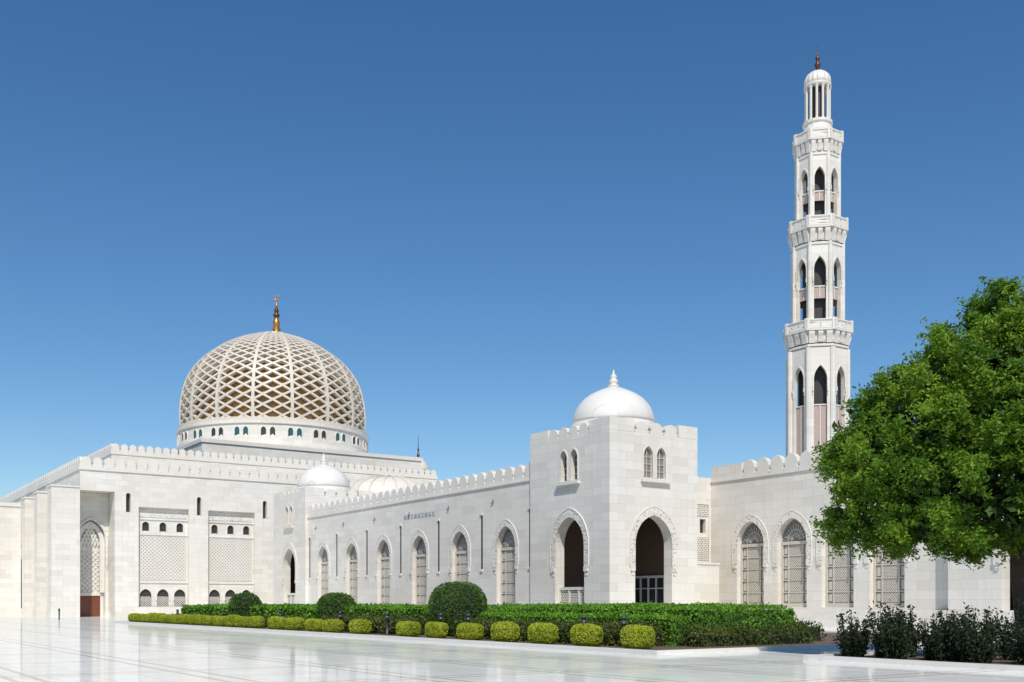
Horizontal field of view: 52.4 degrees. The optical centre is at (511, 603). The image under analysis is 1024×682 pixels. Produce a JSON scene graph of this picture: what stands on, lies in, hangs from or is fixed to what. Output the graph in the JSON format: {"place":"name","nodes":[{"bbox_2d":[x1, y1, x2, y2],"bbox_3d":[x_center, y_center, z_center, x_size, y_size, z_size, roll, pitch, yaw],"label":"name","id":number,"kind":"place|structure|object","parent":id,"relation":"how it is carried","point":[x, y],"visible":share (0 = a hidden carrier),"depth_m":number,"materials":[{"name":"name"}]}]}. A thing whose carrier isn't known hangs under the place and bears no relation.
{"place":"outdoors","nodes":[
{"label":"outdoors","id":0,"kind":"place"},
{"bbox_2d":[0,616,1023,681],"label":"plaza","id":1,"kind":"structure","parent":0,"point":[69,649],"depth_m":28.84,"materials":[{"name":"stone"}]},
{"bbox_2d":[0,502,20,615],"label":"boundary wall","id":2,"kind":"structure","parent":1,"relation":"on","point":[10,559],"depth_m":138.72,"materials":[{"name":"white stone"}]},
{"bbox_2d":[0,295,437,616],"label":"prayer hall","id":3,"kind":"structure","parent":1,"relation":"on","point":[112,530],"depth_m":137.02,"materials":[{"name":"white stone"}]},
{"bbox_2d":[80,593,103,616],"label":"wooden door","id":4,"kind":"structure","parent":3,"relation":"in","point":[91,604],"depth_m":129.32,"materials":[{"name":"red wood"}]},
{"bbox_2d":[126,494,128,511],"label":"slot window","id":5,"kind":"structure","parent":3,"relation":"in","point":[127,495],"depth_m":128.37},
{"bbox_2d":[193,429,196,439],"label":"drum window","id":6,"kind":"structure","parent":3,"relation":"in","point":[194,431],"depth_m":175.74,"materials":[{"name":"teal glass"}]},
{"bbox_2d":[197,498,199,514],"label":"slot window","id":7,"kind":"structure","parent":3,"relation":"in","point":[198,499],"depth_m":133.36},
{"bbox_2d":[198,428,202,438],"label":"drum window","id":8,"kind":"structure","parent":3,"relation":"in","point":[200,432],"depth_m":174.95,"materials":[{"name":"teal glass"}]},
{"bbox_2d":[211,427,216,437],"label":"drum window","id":9,"kind":"structure","parent":3,"relation":"in","point":[213,430],"depth_m":173.55,"materials":[{"name":"stone"}]},
{"bbox_2d":[218,426,223,437],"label":"drum window","id":10,"kind":"structure","parent":3,"relation":"in","point":[220,430],"depth_m":173.04,"materials":[{"name":"stone"}]},
{"bbox_2d":[234,426,239,436],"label":"drum window","id":11,"kind":"structure","parent":3,"relation":"in","point":[236,429],"depth_m":172.32,"materials":[{"name":"teal glass"}]},
{"bbox_2d":[242,425,248,436],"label":"drum window","id":12,"kind":"structure","parent":3,"relation":"in","point":[245,429],"depth_m":172.20,"materials":[{"name":"teal glass"}]},
{"bbox_2d":[260,425,266,436],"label":"drum window","id":13,"kind":"structure","parent":3,"relation":"in","point":[263,430],"depth_m":172.28,"materials":[{"name":"stone"}]},
{"bbox_2d":[269,426,275,436],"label":"drum window","id":14,"kind":"structure","parent":3,"relation":"in","point":[272,430],"depth_m":172.53,"materials":[{"name":"stone"}]},
{"bbox_2d":[287,426,293,437],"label":"drum window","id":15,"kind":"structure","parent":3,"relation":"in","point":[290,431],"depth_m":173.42,"materials":[{"name":"teal glass"}]},
{"bbox_2d":[296,427,302,438],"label":"drum window","id":16,"kind":"structure","parent":3,"relation":"in","point":[299,431],"depth_m":174.01,"materials":[{"name":"teal glass"}]},
{"bbox_2d":[313,429,318,439],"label":"drum window","id":17,"kind":"structure","parent":3,"relation":"in","point":[315,432],"depth_m":175.51,"materials":[{"name":"stone"}]},
{"bbox_2d":[321,430,326,440],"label":"drum window","id":18,"kind":"structure","parent":3,"relation":"in","point":[323,433],"depth_m":176.45,"materials":[{"name":"stone"}]},
{"bbox_2d":[335,432,339,442],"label":"drum window","id":19,"kind":"structure","parent":3,"relation":"in","point":[337,435],"depth_m":178.62,"materials":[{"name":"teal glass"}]},
{"bbox_2d":[341,433,345,443],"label":"drum window","id":20,"kind":"structure","parent":3,"relation":"in","point":[343,437],"depth_m":179.80,"materials":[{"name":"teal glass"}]},
{"bbox_2d":[352,435,355,446],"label":"drum window","id":21,"kind":"structure","parent":3,"relation":"in","point":[353,437],"depth_m":182.34,"materials":[{"name":"stone"}]},
{"bbox_2d":[273,453,372,603],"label":"corner pavilion","id":22,"kind":"structure","parent":1,"relation":"on","point":[323,482],"depth_m":120.54,"materials":[{"name":"white stone"}]},
{"bbox_2d":[285,506,288,525],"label":"window frame","id":23,"kind":"structure","parent":22,"relation":"in","point":[286,506],"depth_m":121.16,"materials":[{"name":"stone"}]},
{"bbox_2d":[289,505,292,524],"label":"window frame","id":24,"kind":"structure","parent":22,"relation":"in","point":[290,505],"depth_m":120.04,"materials":[{"name":"stone"}]},
{"bbox_2d":[307,463,529,608],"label":"arcade wing","id":25,"kind":"structure","parent":1,"relation":"on","point":[396,539],"depth_m":95.93,"materials":[{"name":"stone"}]},
{"bbox_2d":[316,541,329,595],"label":"arched window","id":26,"kind":"structure","parent":25,"relation":"in","point":[325,564],"depth_m":114.32,"materials":[{"name":"white stone"}]},
{"bbox_2d":[343,538,358,602],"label":"arched window","id":27,"kind":"structure","parent":25,"relation":"in","point":[354,558],"depth_m":108.42,"materials":[{"name":"white stone"}]},
{"bbox_2d":[374,534,391,603],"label":"arched window","id":28,"kind":"structure","parent":25,"relation":"in","point":[386,559],"depth_m":102.47,"materials":[{"name":"white stone"}]},
{"bbox_2d":[409,530,428,604],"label":"arched window","id":29,"kind":"structure","parent":25,"relation":"in","point":[422,557],"depth_m":96.55,"materials":[{"name":"white stone"}]},
{"bbox_2d":[448,525,470,581],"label":"arched window","id":30,"kind":"structure","parent":25,"relation":"in","point":[463,553],"depth_m":90.59,"materials":[{"name":"white stone"}]},
{"bbox_2d":[493,519,518,604],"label":"arched window","id":31,"kind":"structure","parent":25,"relation":"in","point":[509,552],"depth_m":84.70,"materials":[{"name":"white stone"}]},
{"bbox_2d":[112,621,994,654],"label":"kerb","id":32,"kind":"structure","parent":1,"relation":"on","point":[680,651],"depth_m":37.74,"materials":[{"name":"stone"}]},
{"bbox_2d":[530,370,696,608],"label":"corner pavilion","id":33,"kind":"structure","parent":1,"relation":"on","point":[613,493],"depth_m":76.46,"materials":[{"name":"white stone"}]},
{"bbox_2d":[559,449,567,481],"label":"window frame","id":34,"kind":"structure","parent":33,"relation":"in","point":[563,449],"depth_m":77.16,"materials":[{"name":"stone"}]},
{"bbox_2d":[564,457,566,480],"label":"upper window","id":35,"kind":"structure","parent":33,"relation":"in","point":[565,462],"depth_m":77.67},
{"bbox_2d":[569,447,577,479],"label":"window frame","id":36,"kind":"structure","parent":33,"relation":"in","point":[573,447],"depth_m":76.26,"materials":[{"name":"stone"}]},
{"bbox_2d":[575,453,576,478],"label":"upper window","id":37,"kind":"structure","parent":33,"relation":"in","point":[576,453],"depth_m":76.67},
{"bbox_2d":[644,448,650,477],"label":"upper window","id":38,"kind":"structure","parent":33,"relation":"in","point":[647,457],"depth_m":75.16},
{"bbox_2d":[643,444,653,477],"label":"window frame","id":39,"kind":"structure","parent":33,"relation":"in","point":[648,445],"depth_m":74.96,"materials":[{"name":"stone"}]},
{"bbox_2d":[635,575,663,603],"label":"glazed door","id":40,"kind":"structure","parent":33,"relation":"in","point":[649,589],"depth_m":80.63,"materials":[{"name":"glass"}]},
{"bbox_2d":[657,449,663,478],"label":"upper window","id":41,"kind":"structure","parent":33,"relation":"in","point":[660,458],"depth_m":75.82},
{"bbox_2d":[656,446,666,478],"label":"window frame","id":42,"kind":"structure","parent":33,"relation":"in","point":[660,446],"depth_m":75.78,"materials":[{"name":"stone"}]},
{"bbox_2d":[783,46,852,456],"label":"minaret","id":43,"kind":"object","parent":1,"relation":"on","point":[817,339],"visible":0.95,"depth_m":82.11,"materials":[{"name":"white stone"}]},
{"bbox_2d":[697,449,947,629],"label":"courtyard wing","id":44,"kind":"structure","parent":1,"relation":"on","point":[757,543],"depth_m":76.48,"materials":[{"name":"stone"}]},
{"bbox_2d":[697,502,709,562],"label":"lattice window","id":45,"kind":"structure","parent":44,"relation":"in","point":[707,508],"depth_m":82.38,"materials":[{"name":"stone"}]},
{"bbox_2d":[732,514,767,604],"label":"arched window","id":46,"kind":"structure","parent":44,"relation":"in","point":[754,547],"depth_m":79.83,"materials":[{"name":"white stone"}]},
{"bbox_2d":[772,510,811,606],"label":"arched window","id":47,"kind":"structure","parent":44,"relation":"in","point":[796,544],"depth_m":76.45,"materials":[{"name":"white stone"}]},
{"bbox_2d":[816,506,858,606],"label":"arched window","id":48,"kind":"structure","parent":44,"relation":"in","point":[839,574],"depth_m":73.23,"materials":[{"name":"white stone"}]},
{"bbox_2d":[863,515,910,607],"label":"arched window","id":49,"kind":"structure","parent":44,"relation":"in","point":[888,580],"depth_m":69.90,"materials":[{"name":"grey stone"}]},
{"bbox_2d":[0,0,1023,497],"label":"sky","id":50,"kind":"structure","parent":0,"point":[488,212],"materials":[{"name":"blue"}]},
{"bbox_2d":[171,623,998,649],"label":"garden soil","id":51,"kind":"structure","parent":0,"point":[828,639],"depth_m":39.62,"materials":[{"name":"soil"}]},
{"bbox_2d":[128,613,134,621],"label":"bush","id":52,"kind":"object","parent":51,"relation":"on","point":[130,617],"visible":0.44,"depth_m":88.53,"materials":[{"name":"green plant"}]},
{"bbox_2d":[133,613,141,621],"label":"bush","id":53,"kind":"object","parent":51,"relation":"on","point":[136,617],"visible":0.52,"depth_m":86.87,"materials":[{"name":"green plant"}]},
{"bbox_2d":[140,614,147,622],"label":"bush","id":54,"kind":"object","parent":51,"relation":"on","point":[142,617],"visible":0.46,"depth_m":85.34,"materials":[{"name":"green plant"}]},
{"bbox_2d":[146,612,154,622],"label":"bush","id":55,"kind":"object","parent":51,"relation":"on","point":[149,617],"visible":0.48,"depth_m":83.79,"materials":[{"name":"green plant"}]},
{"bbox_2d":[152,613,165,622],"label":"bush","id":56,"kind":"object","parent":51,"relation":"on","point":[155,616],"visible":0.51,"depth_m":82.22,"materials":[{"name":"green plant"}]},
{"bbox_2d":[159,614,171,623],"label":"bush","id":57,"kind":"object","parent":51,"relation":"on","point":[165,618],"visible":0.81,"depth_m":80.68,"materials":[{"name":"green plant"}]},
{"bbox_2d":[171,614,180,623],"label":"bush","id":58,"kind":"object","parent":51,"relation":"on","point":[174,619],"visible":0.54,"depth_m":78.15,"materials":[{"name":"green plant"}]},
{"bbox_2d":[179,614,190,624],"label":"bush","id":59,"kind":"object","parent":51,"relation":"on","point":[183,619],"visible":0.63,"depth_m":76.52,"materials":[{"name":"green plant"}]},
{"bbox_2d":[188,614,200,624],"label":"bush","id":60,"kind":"object","parent":51,"relation":"on","point":[192,620],"visible":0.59,"depth_m":74.88,"materials":[{"name":"green plant"}]},
{"bbox_2d":[172,612,226,615],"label":"hedge","id":61,"kind":"object","parent":51,"relation":"on","point":[199,613],"visible":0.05,"depth_m":81.07,"materials":[{"name":"green plant"}]},
{"bbox_2d":[196,615,209,625],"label":"bush","id":62,"kind":"object","parent":51,"relation":"on","point":[200,621],"visible":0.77,"depth_m":73.22,"materials":[{"name":"green plant"}]},
{"bbox_2d":[205,615,217,625],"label":"bush","id":63,"kind":"object","parent":51,"relation":"on","point":[209,621],"visible":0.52,"depth_m":71.56,"materials":[{"name":"green plant"}]},
{"bbox_2d":[213,616,226,626],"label":"bush","id":64,"kind":"object","parent":51,"relation":"on","point":[219,621],"visible":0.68,"depth_m":69.90,"materials":[{"name":"green plant"}]},
{"bbox_2d":[225,614,239,626],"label":"bush","id":65,"kind":"object","parent":51,"relation":"on","point":[229,620],"visible":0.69,"depth_m":68.26,"materials":[{"name":"green plant"}]},
{"bbox_2d":[234,616,248,627],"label":"bush","id":66,"kind":"object","parent":51,"relation":"on","point":[241,622],"visible":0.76,"depth_m":66.64,"materials":[{"name":"green plant"}]},
{"bbox_2d":[227,592,261,616],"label":"topiary ball","id":67,"kind":"object","parent":51,"relation":"on","point":[240,603],"visible":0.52,"depth_m":74.22,"materials":[{"name":"green plant"}]},
{"bbox_2d":[180,602,311,615],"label":"hedge","id":68,"kind":"object","parent":51,"relation":"on","point":[212,609],"visible":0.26,"depth_m":82.17,"materials":[{"name":"green plant"}]},
{"bbox_2d":[247,615,264,628],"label":"bush","id":69,"kind":"object","parent":51,"relation":"on","point":[257,621],"visible":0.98,"depth_m":65.04,"materials":[{"name":"green plant"}]},
{"bbox_2d":[267,616,285,629],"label":"bush","id":70,"kind":"object","parent":51,"relation":"on","point":[275,622],"visible":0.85,"depth_m":61.86,"materials":[{"name":"green plant"}]},
{"bbox_2d":[243,614,311,628],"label":"hedge","id":71,"kind":"object","parent":51,"relation":"on","point":[305,618],"visible":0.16,"depth_m":67.31,"materials":[{"name":"green plant"}]},
{"bbox_2d":[284,617,304,630],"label":"bush","id":72,"kind":"object","parent":51,"relation":"on","point":[294,623],"visible":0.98,"depth_m":59.73,"materials":[{"name":"green plant"}]},
{"bbox_2d":[305,618,323,631],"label":"bush","id":73,"kind":"object","parent":51,"relation":"on","point":[314,625],"visible":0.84,"depth_m":57.41,"materials":[{"name":"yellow plant"}]},
{"bbox_2d":[249,603,388,618],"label":"hedge","id":74,"kind":"object","parent":51,"relation":"on","point":[301,609],"visible":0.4,"depth_m":68.72,"materials":[{"name":"green plant"}]},
{"bbox_2d":[322,618,343,632],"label":"bush","id":75,"kind":"object","parent":51,"relation":"on","point":[332,625],"visible":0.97,"depth_m":55.35,"materials":[{"name":"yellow plant"}]},
{"bbox_2d":[316,592,356,618],"bbox_3d":[-10.508,0.431,62.258,2.404,2.333,2.419,0,0,-34],"label":"topiary ball","id":76,"kind":"object","parent":51,"relation":"on","point":[329,604],"visible":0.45,"depth_m":61.42,"materials":[{"name":"green plant"}]},
{"bbox_2d":[349,619,371,633],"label":"bush","id":77,"kind":"object","parent":51,"relation":"on","point":[359,626],"visible":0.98,"depth_m":52.80,"materials":[{"name":"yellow plant"}]},
{"bbox_2d":[317,611,429,634],"bbox_3d":[-7.529,0.983,55.919,2.458,1.223,11.277,0,0,-34],"label":"hedge","id":78,"kind":"object","parent":51,"relation":"on","point":[378,622],"visible":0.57,"depth_m":53.69,"materials":[{"name":"green plant"}]},
{"bbox_2d":[385,612,389,634],"bbox_3d":[-6.275,0.990,52.256,0.270,1.120,0.270,0,0,-34],"label":"garden bollard","id":79,"kind":"object","parent":51,"relation":"on","point":[387,621],"visible":1,"depth_m":52.19,"materials":[{"name":"grey metal"}]},
{"bbox_2d":[395,621,420,636],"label":"bush","id":80,"kind":"object","parent":51,"relation":"on","point":[409,628],"visible":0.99,"depth_m":48.53,"materials":[{"name":"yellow plant"}]},
{"bbox_2d":[425,621,448,637],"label":"bush","id":81,"kind":"object","parent":51,"relation":"on","point":[433,629],"visible":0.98,"depth_m":46.37,"materials":[{"name":"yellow plant"}]},
{"bbox_2d":[345,603,528,633],"bbox_3d":[-4.115,0.749,58.218,6.784,1.710,11.363,0,0,-34],"label":"hedge","id":82,"kind":"object","parent":51,"relation":"on","point":[408,609],"visible":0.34,"depth_m":56.19,"materials":[{"name":"green plant"}]},
{"bbox_2d":[428,581,487,635],"bbox_3d":[-2.638,0.222,50.387,2.824,2.708,2.829,0,0,-34],"label":"topiary ball","id":83,"kind":"object","parent":51,"relation":"on","point":[452,602],"visible":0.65,"depth_m":49.43,"materials":[{"name":"green plant"}]},
{"bbox_2d":[456,622,483,639],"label":"bush","id":84,"kind":"object","parent":51,"relation":"on","point":[469,631],"visible":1,"depth_m":43.98,"materials":[{"name":"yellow plant"}]},
{"bbox_2d":[490,621,519,641],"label":"bush","id":85,"kind":"object","parent":51,"relation":"on","point":[505,631],"visible":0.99,"depth_m":41.83,"materials":[{"name":"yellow plant"}]},
{"bbox_2d":[527,622,558,643],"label":"bush","id":86,"kind":"object","parent":51,"relation":"on","point":[541,633],"visible":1,"depth_m":39.69,"materials":[{"name":"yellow plant"}]},
{"bbox_2d":[451,616,667,646],"bbox_3d":[1.365,1.028,42.832,2.331,1.122,13.131,0,0,-34],"label":"hedge","id":87,"kind":"object","parent":51,"relation":"on","point":[611,633],"visible":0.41,"depth_m":40.76,"materials":[{"name":"green plant"}]},
{"bbox_2d":[580,615,586,623],"bbox_3d":[2.704,0.990,39.133,0.270,1.120,0.270,0,0,-34],"label":"garden bollard","id":88,"kind":"object","parent":51,"relation":"on","point":[583,618],"visible":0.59,"depth_m":39.05,"materials":[{"name":"grey metal"}]},
{"bbox_2d":[476,609,693,645],"bbox_3d":[2.574,0.901,43.753,1.663,1.374,13.528,0,0,-34],"label":"hedge","id":89,"kind":"object","parent":51,"relation":"on","point":[672,625],"visible":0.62,"depth_m":40.72,"materials":[{"name":"green plant"}]},
{"bbox_2d":[570,623,603,646],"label":"bush","id":90,"kind":"object","parent":51,"relation":"on","point":[586,634],"visible":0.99,"depth_m":37.46,"materials":[{"name":"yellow plant"}]},
{"bbox_2d":[620,616,626,646],"bbox_3d":[4.003,0.990,37.235,0.270,1.120,0.270,0,0,-34],"label":"garden bollard","id":91,"kind":"object","parent":51,"relation":"on","point":[623,620],"visible":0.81,"depth_m":37.16,"materials":[{"name":"grey metal"}]},
{"bbox_2d":[619,624,655,648],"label":"bush","id":92,"kind":"object","parent":51,"relation":"on","point":[636,636],"visible":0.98,"depth_m":35.14,"materials":[{"name":"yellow plant"}]},
{"bbox_2d":[500,601,796,633],"bbox_3d":[5.480,0.732,45.754,6.066,1.701,13.574,0,0,-34],"label":"hedge","id":93,"kind":"object","parent":51,"relation":"on","point":[753,616],"visible":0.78,"depth_m":41.06,"materials":[{"name":"green plant"}]},
{"bbox_2d":[676,619,817,646],"bbox_3d":[9.013,1.091,39.338,6.841,0.987,1.651,0,0,-34],"label":"hedge","id":94,"kind":"object","parent":51,"relation":"on","point":[753,636],"visible":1,"depth_m":38.78,"materials":[{"name":"green plant"}]},
{"bbox_2d":[794,618,827,640],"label":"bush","id":95,"kind":"object","parent":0,"point":[816,629],"visible":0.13,"depth_m":43.16,"materials":[{"name":"green plant"}]},
{"bbox_2d":[864,650,1023,665],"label":"garden soil","id":96,"kind":"structure","parent":0,"point":[997,660],"depth_m":28.95,"materials":[{"name":"soil"}]},
{"bbox_2d":[830,608,873,656],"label":"shrub","id":97,"kind":"object","parent":96,"relation":"on","point":[853,645],"visible":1,"depth_m":29.97,"materials":[{"name":"green plant"}]},
{"bbox_2d":[867,601,905,657],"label":"shrub","id":98,"kind":"object","parent":96,"relation":"on","point":[875,642],"visible":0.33,"depth_m":29.58,"materials":[{"name":"green plant"}]},
{"bbox_2d":[875,600,916,659],"bbox_3d":[10.812,0.731,29.236,1.151,1.704,1.229,0,0,23],"label":"shrub","id":99,"kind":"object","parent":96,"relation":"on","point":[892,650],"visible":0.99,"depth_m":29.08,"materials":[{"name":"green plant"}]},
{"bbox_2d":[889,604,926,657],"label":"shrub","id":100,"kind":"object","parent":96,"relation":"on","point":[914,646],"visible":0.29,"depth_m":30.00,"materials":[{"name":"green plant"}]},
{"bbox_2d":[803,647,1023,671],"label":"kerb","id":101,"kind":"structure","parent":96,"relation":"on","point":[833,657],"depth_m":27.05,"materials":[{"name":"stone"}]},
{"bbox_2d":[809,276,1023,654],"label":"tree","id":102,"kind":"object","parent":96,"relation":"on","point":[962,442],"visible":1,"depth_m":28.96,"materials":[{"name":"green plant"}]},
{"bbox_2d":[916,613,955,659],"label":"shrub","id":103,"kind":"object","parent":96,"relation":"on","point":[928,653],"visible":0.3,"depth_m":28.58,"materials":[{"name":"green plant"}]},
{"bbox_2d":[923,608,967,661],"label":"shrub","id":104,"kind":"object","parent":96,"relation":"on","point":[949,654],"visible":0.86,"depth_m":27.77,"materials":[{"name":"green plant"}]},
{"bbox_2d":[937,610,964,627],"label":"shrub","id":105,"kind":"object","parent":96,"relation":"on","point":[942,617],"visible":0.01,"depth_m":30.64,"materials":[{"name":"green plant"}]},
{"bbox_2d":[947,602,1004,662],"bbox_3d":[12.145,0.762,27.338,1.342,1.647,1.139,0,0,-7],"label":"shrub","id":106,"kind":"object","parent":96,"relation":"on","point":[969,650],"visible":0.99,"depth_m":27.14,"materials":[{"name":"green plant"}]},
{"bbox_2d":[957,606,1001,658],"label":"shrub","id":107,"kind":"object","parent":96,"relation":"on","point":[986,619],"visible":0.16,"depth_m":28.04,"materials":[{"name":"green plant"}]},
{"bbox_2d":[992,599,1023,659],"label":"shrub","id":108,"kind":"object","parent":96,"relation":"on","point":[1002,648],"visible":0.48,"depth_m":28.47,"materials":[{"name":"green plant"}]},
{"bbox_2d":[999,613,1023,664],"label":"shrub","id":109,"kind":"object","parent":96,"relation":"on","point":[1017,633],"visible":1,"depth_m":26.66,"materials":[{"name":"green plant"}]},
{"bbox_2d":[947,465,1014,630],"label":"end tower","id":110,"kind":"structure","parent":0,"point":[987,585],"depth_m":63.03,"materials":[{"name":"white stone"}]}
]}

